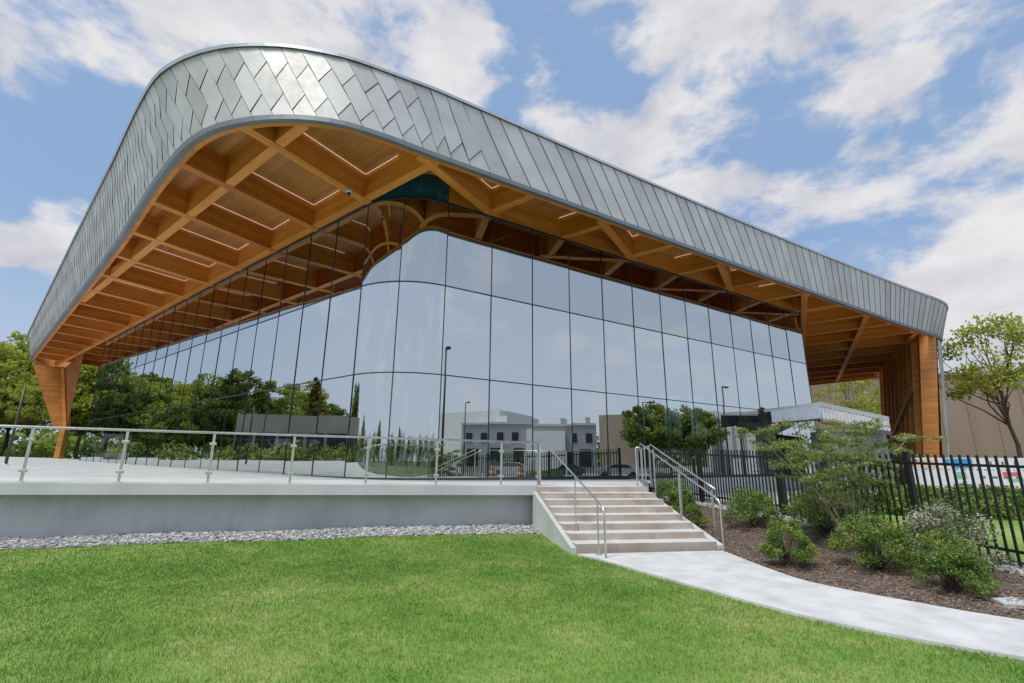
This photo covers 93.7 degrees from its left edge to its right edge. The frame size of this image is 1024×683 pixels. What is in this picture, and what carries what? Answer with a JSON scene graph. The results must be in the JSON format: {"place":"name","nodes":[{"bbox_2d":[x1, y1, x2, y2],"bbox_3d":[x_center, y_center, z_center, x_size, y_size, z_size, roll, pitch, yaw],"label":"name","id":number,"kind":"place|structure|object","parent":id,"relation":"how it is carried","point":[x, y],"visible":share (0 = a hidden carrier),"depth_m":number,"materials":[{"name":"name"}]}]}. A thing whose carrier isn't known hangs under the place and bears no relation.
{"place":"outdoors","nodes":[
{"label":"outdoors","id":0,"kind":"place"},
{"bbox_2d":[0,457,644,494],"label":"terrace","id":1,"kind":"structure","parent":0,"point":[53,476],"depth_m":11.51,"materials":[{"name":"concrete"}]},
{"bbox_2d":[4,385,26,463],"bbox_3d":[-22.934,3.825,22.185,0.240,3.600,0.240,1,-14,0],"label":"pole","id":2,"kind":"object","parent":1,"relation":"on","point":[14,429],"visible":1,"depth_m":22.12,"materials":[{"name":"metal"}]},
{"bbox_2d":[0,425,540,485],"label":"terrace railing","id":3,"kind":"object","parent":1,"relation":"on","point":[23,470],"visible":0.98,"depth_m":10.69,"materials":[{"name":"metal"}]},
{"bbox_2d":[28,43,949,492],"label":"pavilion","id":4,"kind":"structure","parent":1,"relation":"on","point":[236,259],"depth_m":18.14,"materials":[{"name":"metal"}]},
{"bbox_2d":[346,188,351,195],"bbox_3d":[-5.308,-4.844,15.625,0.195,0.230,0.200,1,-14,0],"label":"security camera","id":5,"kind":"object","parent":4,"relation":"attached to","point":[349,191],"visible":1,"depth_m":15.56,"materials":[{"name":"white plastic"}]},
{"bbox_2d":[637,445,651,486],"bbox_3d":[4.176,3.938,15.285,0.040,1.075,5.199,-2,-14,11],"label":"glass guard","id":6,"kind":"object","parent":1,"relation":"on","point":[647,476],"visible":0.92,"depth_m":14.37,"materials":[{"name":"glass"}]},
{"bbox_2d":[0,528,1023,682],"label":"lawn","id":7,"kind":"structure","parent":0,"point":[648,676],"depth_m":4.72,"materials":[{"name":"green plant"}]},
{"bbox_2d":[0,523,541,549],"bbox_3d":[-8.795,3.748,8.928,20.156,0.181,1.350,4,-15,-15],"label":"gravel","id":8,"kind":"structure","parent":7,"relation":"on","point":[151,538],"depth_m":9.82,"materials":[{"name":"grey gravel"}]},
{"bbox_2d":[0,0,1023,457],"label":"sky","id":9,"kind":"structure","parent":0,"point":[883,138],"materials":[{"name":"blue"}]},
{"bbox_2d":[577,551,1023,660],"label":"path","id":10,"kind":"structure","parent":0,"point":[726,574],"depth_m":5.69,"materials":[{"name":"concrete"}]},
{"bbox_2d":[687,481,1023,563],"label":"driveway","id":11,"kind":"structure","parent":0,"point":[788,497],"depth_m":19.62,"materials":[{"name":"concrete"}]},
{"bbox_2d":[762,402,899,491],"bbox_3d":[16.108,5.266,23.881,9.243,4.509,1.820,5,-15,-18],"label":"entrance kiosk","id":12,"kind":"object","parent":11,"relation":"on","point":[811,411],"visible":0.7,"depth_m":24.02,"materials":[{"name":"grey metal"}]},
{"bbox_2d":[812,379,880,431],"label":"deciduous tree","id":13,"kind":"object","parent":11,"relation":"on","point":[869,404],"visible":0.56,"depth_m":61.03,"materials":[{"name":"green plant"}]},
{"bbox_2d":[777,482,1023,520],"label":"hedge","id":14,"kind":"object","parent":11,"relation":"on","point":[1010,500],"visible":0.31,"depth_m":11.87,"materials":[{"name":"green plant"}]},
{"bbox_2d":[802,513,1023,562],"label":"verge","id":15,"kind":"structure","parent":11,"relation":"on","point":[1018,535],"depth_m":9.23,"materials":[{"name":"green plant"}]},
{"bbox_2d":[901,457,1023,487],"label":"site banner","id":16,"kind":"object","parent":11,"relation":"on","point":[1014,474],"visible":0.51,"depth_m":25.23,"materials":[{"name":"fabric"}]},
{"bbox_2d":[937,311,1023,457],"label":"deciduous tree","id":17,"kind":"object","parent":11,"relation":"on","point":[979,379],"visible":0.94,"depth_m":35.51,"materials":[{"name":"green plant"}]},
{"bbox_2d":[1013,363,1023,384],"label":"deciduous tree","id":18,"kind":"object","parent":11,"relation":"on","point":[1019,375],"visible":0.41,"depth_m":41.31,"materials":[{"name":"green plant"}]},
{"label":"ground","id":19,"kind":"structure","parent":0,"visible":0},
{"bbox_2d":[0,372,9,395],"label":"deciduous tree","id":20,"kind":"object","parent":19,"relation":"on","point":[4,387],"visible":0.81,"depth_m":58.02,"materials":[{"name":"green plant"}]},
{"bbox_2d":[0,341,39,433],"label":"deciduous tree","id":21,"kind":"object","parent":19,"relation":"on","point":[4,342],"depth_m":72.28,"materials":[{"name":"green plant"}]},
{"bbox_2d":[0,441,81,458],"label":"undergrowth","id":22,"kind":"object","parent":19,"relation":"on","point":[40,453],"visible":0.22,"depth_m":60.32,"materials":[{"name":"green plant"}]},
{"bbox_2d":[0,385,81,456],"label":"deciduous tree","id":23,"kind":"object","parent":19,"relation":"on","point":[27,413],"visible":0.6,"depth_m":56.45,"materials":[{"name":"green plant"}]},
{"bbox_2d":[0,423,84,458],"bbox_3d":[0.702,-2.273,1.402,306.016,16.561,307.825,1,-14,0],"label":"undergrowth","id":24,"kind":"object","parent":19,"relation":"on","point":[40,437],"visible":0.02,"depth_m":91.80,"materials":[{"name":"green plant"}]},
{"bbox_2d":[0,331,95,455],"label":"deciduous tree","id":25,"kind":"object","parent":19,"relation":"on","point":[15,362],"visible":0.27,"depth_m":62.19,"materials":[{"name":"green plant"}]},
{"bbox_2d":[7,364,98,458],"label":"deciduous tree","id":26,"kind":"object","parent":19,"relation":"on","point":[90,373],"visible":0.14,"depth_m":63.32,"materials":[{"name":"green plant"}]},
{"bbox_2d":[49,384,95,435],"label":"deciduous tree","id":27,"kind":"object","parent":19,"relation":"on","point":[75,411],"visible":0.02,"depth_m":64.11,"materials":[{"name":"green plant"}]},
{"bbox_2d":[77,394,93,405],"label":"deciduous tree","id":28,"kind":"object","parent":19,"relation":"on","point":[87,400],"visible":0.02,"depth_m":60.14,"materials":[{"name":"green plant"}]},
{"bbox_2d":[0,495,532,537],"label":"retaining wall","id":29,"kind":"structure","parent":19,"relation":"on","point":[26,516],"depth_m":10.45,"materials":[{"name":"grey concrete"}]},
{"bbox_2d":[533,486,722,554],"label":"stairs","id":30,"kind":"structure","parent":19,"relation":"on","point":[640,519],"depth_m":10.16,"materials":[{"name":"concrete"}]},
{"bbox_2d":[545,444,606,557],"bbox_3d":[1.236,3.147,10.184,0.120,2.041,3.528,4,-14,-12],"label":"handrail","id":31,"kind":"object","parent":30,"relation":"attached to","point":[592,495],"visible":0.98,"depth_m":8.75,"materials":[{"name":"metal"}]},
{"bbox_2d":[635,443,724,550],"bbox_3d":[3.696,3.313,10.886,0.189,2.101,3.482,3,-14,-11],"label":"handrail","id":32,"kind":"object","parent":30,"relation":"attached to","point":[717,499],"visible":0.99,"depth_m":10.61,"materials":[{"name":"metal"}]},
{"bbox_2d":[647,447,1023,566],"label":"picket fence","id":33,"kind":"object","parent":19,"relation":"on","point":[907,463],"visible":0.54,"depth_m":8.84,"materials":[{"name":"black metal"}]},
{"bbox_2d":[659,495,1023,576],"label":"gravel","id":34,"kind":"structure","parent":19,"relation":"on","point":[1014,567],"depth_m":9.75,"materials":[{"name":"grey gravel"}]},
{"bbox_2d":[663,493,1023,619],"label":"mulch bed","id":35,"kind":"object","parent":19,"relation":"on","point":[958,596],"visible":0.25,"depth_m":7.08,"materials":[{"name":"brown wood"}]},
{"bbox_2d":[653,477,698,505],"bbox_3d":[4.864,4.586,14.569,1.408,0.920,1.406,1,-14,-3],"label":"shrub","id":36,"kind":"object","parent":35,"relation":"on","point":[665,485],"visible":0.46,"depth_m":14.47,"materials":[{"name":"green plant"}]},
{"bbox_2d":[664,486,698,515],"bbox_3d":[4.524,4.312,12.944,1.083,0.830,1.179,0,-14,3],"label":"shrub","id":37,"kind":"object","parent":35,"relation":"on","point":[686,499],"visible":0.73,"depth_m":12.79,"materials":[{"name":"green plant"}]},
{"bbox_2d":[649,444,716,539],"bbox_3d":[3.950,3.458,11.258,0.040,2.164,2.895,3,-14,-9],"label":"handrail","id":38,"kind":"object","parent":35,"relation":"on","point":[712,498],"visible":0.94,"depth_m":11.14,"materials":[{"name":"metal"}]},
{"bbox_2d":[684,503,709,525],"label":"shrub","id":39,"kind":"object","parent":35,"relation":"on","point":[693,518],"visible":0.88,"depth_m":11.49,"materials":[{"name":"green plant"}]},
{"bbox_2d":[719,487,787,526],"bbox_3d":[5.511,3.791,10.986,1.408,0.920,1.406,1,-14,0],"label":"shrub","id":40,"kind":"object","parent":35,"relation":"on","point":[754,502],"visible":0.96,"depth_m":10.88,"materials":[{"name":"green plant"}]},
{"bbox_2d":[757,519,820,567],"bbox_3d":[4.463,3.260,7.797,0.907,0.754,0.833,-7,-16,27],"label":"shrub","id":41,"kind":"object","parent":35,"relation":"on","point":[790,529],"visible":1,"depth_m":7.71,"materials":[{"name":"green plant"}]},
{"bbox_2d":[780,492,863,533],"bbox_3d":[6.299,3.458,9.740,1.546,0.828,1.549,-8,-17,32],"label":"shrub","id":42,"kind":"object","parent":35,"relation":"on","point":[813,514],"visible":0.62,"depth_m":9.64,"materials":[{"name":"green plant"}]},
{"bbox_2d":[734,417,948,549],"bbox_3d":[6.254,2.665,9.205,3.600,2.407,2.625,8,-16,-27],"label":"tree","id":43,"kind":"object","parent":35,"relation":"on","point":[863,479],"visible":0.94,"depth_m":8.85,"materials":[{"name":"green plant"}]},
{"bbox_2d":[824,509,918,571],"bbox_3d":[5.581,3.072,7.510,1.233,0.881,1.244,13,-19,-42],"label":"shrub","id":44,"kind":"object","parent":35,"relation":"on","point":[873,534],"visible":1,"depth_m":7.25,"materials":[{"name":"green plant"}]},
{"bbox_2d":[906,528,1003,595],"bbox_3d":[5.745,2.857,6.269,0.994,0.781,0.915,11,-17,-36],"label":"shrub","id":45,"kind":"object","parent":35,"relation":"on","point":[940,563],"visible":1,"depth_m":6.14,"materials":[{"name":"green plant"}]},
{"bbox_2d":[898,496,1014,572],"bbox_3d":[6.471,2.857,7.143,1.284,1.076,1.390,-11,-18,39],"label":"shrub","id":46,"kind":"object","parent":35,"relation":"on","point":[941,522],"visible":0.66,"depth_m":7.07,"materials":[{"name":"green plant"}]},
{"bbox_2d":[991,597,1023,608],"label":"flat stone","id":47,"kind":"object","parent":35,"relation":"on","point":[1004,602],"visible":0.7,"depth_m":5.64,"materials":[{"name":"stone"}]},
{"bbox_2d":[810,372,1023,457],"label":"tan building","id":48,"kind":"structure","parent":19,"relation":"on","point":[973,431],"depth_m":75.82,"materials":[{"name":"beige concrete"}]}
]}

